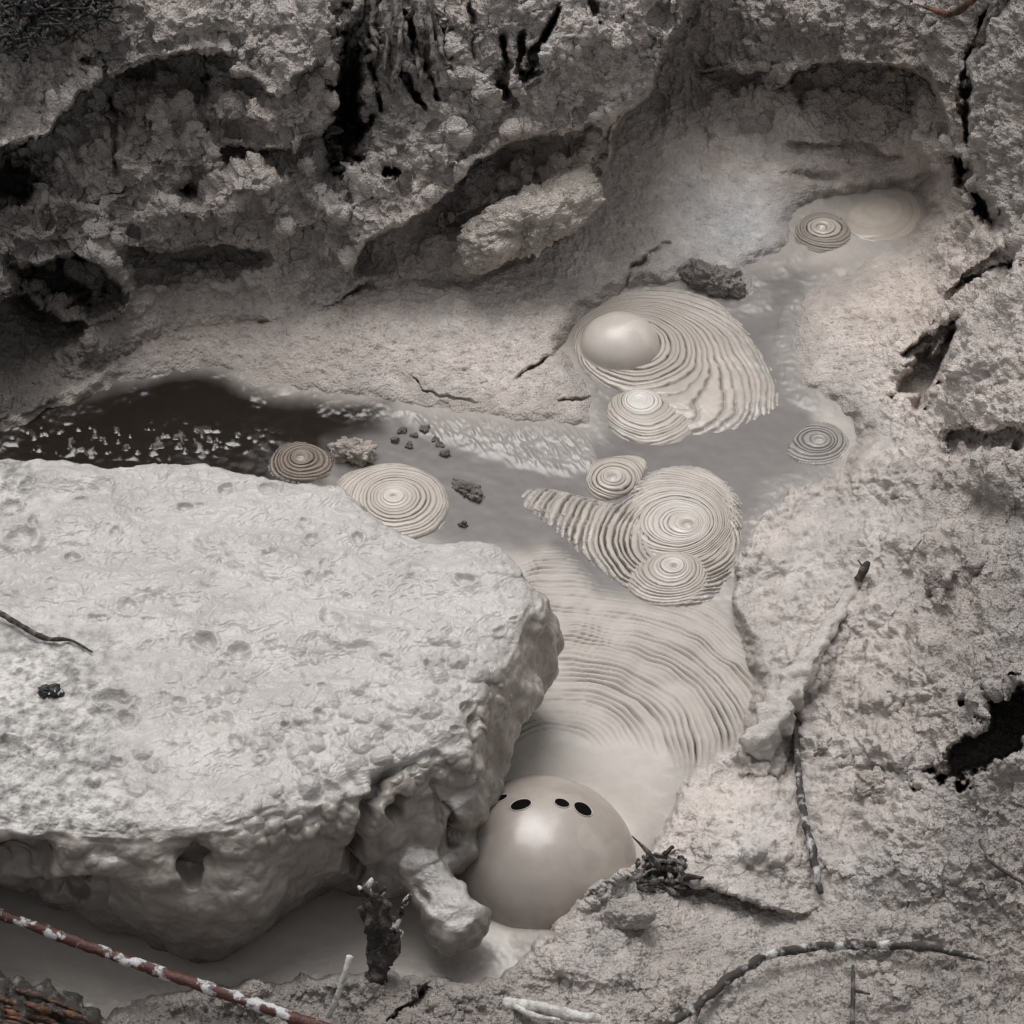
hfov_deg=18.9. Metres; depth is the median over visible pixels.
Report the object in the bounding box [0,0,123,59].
dead plants
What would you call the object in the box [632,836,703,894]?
splintered wood
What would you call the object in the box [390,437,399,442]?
mud crumb
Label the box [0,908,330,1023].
stick
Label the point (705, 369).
mud swirl
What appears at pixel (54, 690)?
cinder
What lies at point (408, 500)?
mud swirl
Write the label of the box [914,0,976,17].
twig
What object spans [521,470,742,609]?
mud ripples
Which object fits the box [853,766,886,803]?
stone
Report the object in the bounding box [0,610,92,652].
twig
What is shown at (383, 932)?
stump
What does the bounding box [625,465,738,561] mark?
mud swirl
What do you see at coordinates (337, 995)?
twig
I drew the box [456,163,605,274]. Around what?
rock
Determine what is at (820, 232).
mud swirl
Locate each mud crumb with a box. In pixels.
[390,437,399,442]
[397,426,406,433]
[405,440,413,448]
[409,432,417,436]
[419,424,429,432]
[431,436,439,441]
[435,441,444,447]
[439,449,451,457]
[457,520,467,527]
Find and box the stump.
[356,877,411,984]
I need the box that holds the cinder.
[37,683,64,698]
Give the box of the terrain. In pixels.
[0,0,1023,1023]
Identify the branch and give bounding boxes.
[659,938,989,1023]
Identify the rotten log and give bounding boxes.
[0,970,106,1023]
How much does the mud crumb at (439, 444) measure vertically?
0.013 m
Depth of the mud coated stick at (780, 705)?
5.46 m
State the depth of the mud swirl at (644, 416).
6.19 m
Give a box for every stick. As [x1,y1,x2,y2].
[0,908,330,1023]
[738,560,870,760]
[792,724,823,893]
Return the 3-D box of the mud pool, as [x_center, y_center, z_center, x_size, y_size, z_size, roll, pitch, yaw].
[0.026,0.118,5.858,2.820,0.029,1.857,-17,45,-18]
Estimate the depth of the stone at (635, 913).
5.06 m
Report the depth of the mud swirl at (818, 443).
6.14 m
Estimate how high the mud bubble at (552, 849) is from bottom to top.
0.143 m
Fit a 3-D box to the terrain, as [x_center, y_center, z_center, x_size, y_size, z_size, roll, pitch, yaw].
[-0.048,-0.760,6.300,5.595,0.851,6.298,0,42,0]
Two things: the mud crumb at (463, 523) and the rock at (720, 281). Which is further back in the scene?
the rock at (720, 281)
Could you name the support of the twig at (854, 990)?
on the terrain
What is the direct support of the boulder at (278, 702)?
in the mud pool
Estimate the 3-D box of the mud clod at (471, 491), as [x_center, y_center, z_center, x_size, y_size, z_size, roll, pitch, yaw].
[-0.085,-0.042,6.048,0.088,0.040,0.050,30,50,29]
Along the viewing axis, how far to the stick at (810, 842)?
5.23 m
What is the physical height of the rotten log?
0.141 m
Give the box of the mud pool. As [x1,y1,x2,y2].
[0,185,922,1018]
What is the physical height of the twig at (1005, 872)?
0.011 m
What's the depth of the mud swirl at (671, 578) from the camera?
5.83 m
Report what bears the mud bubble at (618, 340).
on the mud swirl at (705, 369)
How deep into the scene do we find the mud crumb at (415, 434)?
6.17 m
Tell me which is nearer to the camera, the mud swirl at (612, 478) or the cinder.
the cinder
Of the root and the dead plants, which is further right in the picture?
the root
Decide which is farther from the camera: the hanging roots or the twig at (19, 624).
the hanging roots
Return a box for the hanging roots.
[346,0,448,98]
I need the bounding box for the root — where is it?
[966,0,1007,76]
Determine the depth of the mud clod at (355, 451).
6.10 m
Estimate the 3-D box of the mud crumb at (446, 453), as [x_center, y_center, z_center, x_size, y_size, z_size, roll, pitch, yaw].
[-0.134,-0.114,6.125,0.022,0.021,0.023,-25,48,-25]
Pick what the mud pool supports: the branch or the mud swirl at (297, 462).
the mud swirl at (297, 462)
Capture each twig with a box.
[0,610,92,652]
[325,955,352,1018]
[502,997,600,1022]
[849,965,869,1023]
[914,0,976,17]
[978,839,1023,884]
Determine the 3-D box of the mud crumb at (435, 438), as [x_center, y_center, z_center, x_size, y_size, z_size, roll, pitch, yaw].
[-0.152,-0.144,6.161,0.019,0.012,0.018,0,42,0]
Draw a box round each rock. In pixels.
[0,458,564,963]
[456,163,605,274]
[679,257,746,297]
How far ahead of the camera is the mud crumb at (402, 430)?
6.17 m
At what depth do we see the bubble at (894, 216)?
6.71 m
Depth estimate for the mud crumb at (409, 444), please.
6.14 m
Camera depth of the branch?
4.99 m
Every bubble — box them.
[454,775,635,928]
[579,311,659,370]
[846,191,924,240]
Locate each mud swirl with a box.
[268,441,332,483]
[337,463,448,538]
[572,286,778,434]
[586,455,647,500]
[606,389,692,444]
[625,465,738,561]
[627,551,708,606]
[786,421,848,465]
[794,212,850,253]
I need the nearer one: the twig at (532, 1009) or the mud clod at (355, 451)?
the twig at (532, 1009)
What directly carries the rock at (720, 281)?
on the mud pool
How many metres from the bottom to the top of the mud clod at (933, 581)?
0.066 m
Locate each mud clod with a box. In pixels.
[327,436,377,466]
[451,478,485,502]
[813,736,831,756]
[924,564,945,597]
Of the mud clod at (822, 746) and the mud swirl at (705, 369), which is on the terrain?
the mud clod at (822, 746)
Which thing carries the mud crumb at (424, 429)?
on the mud pool
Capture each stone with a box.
[603,896,656,930]
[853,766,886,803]

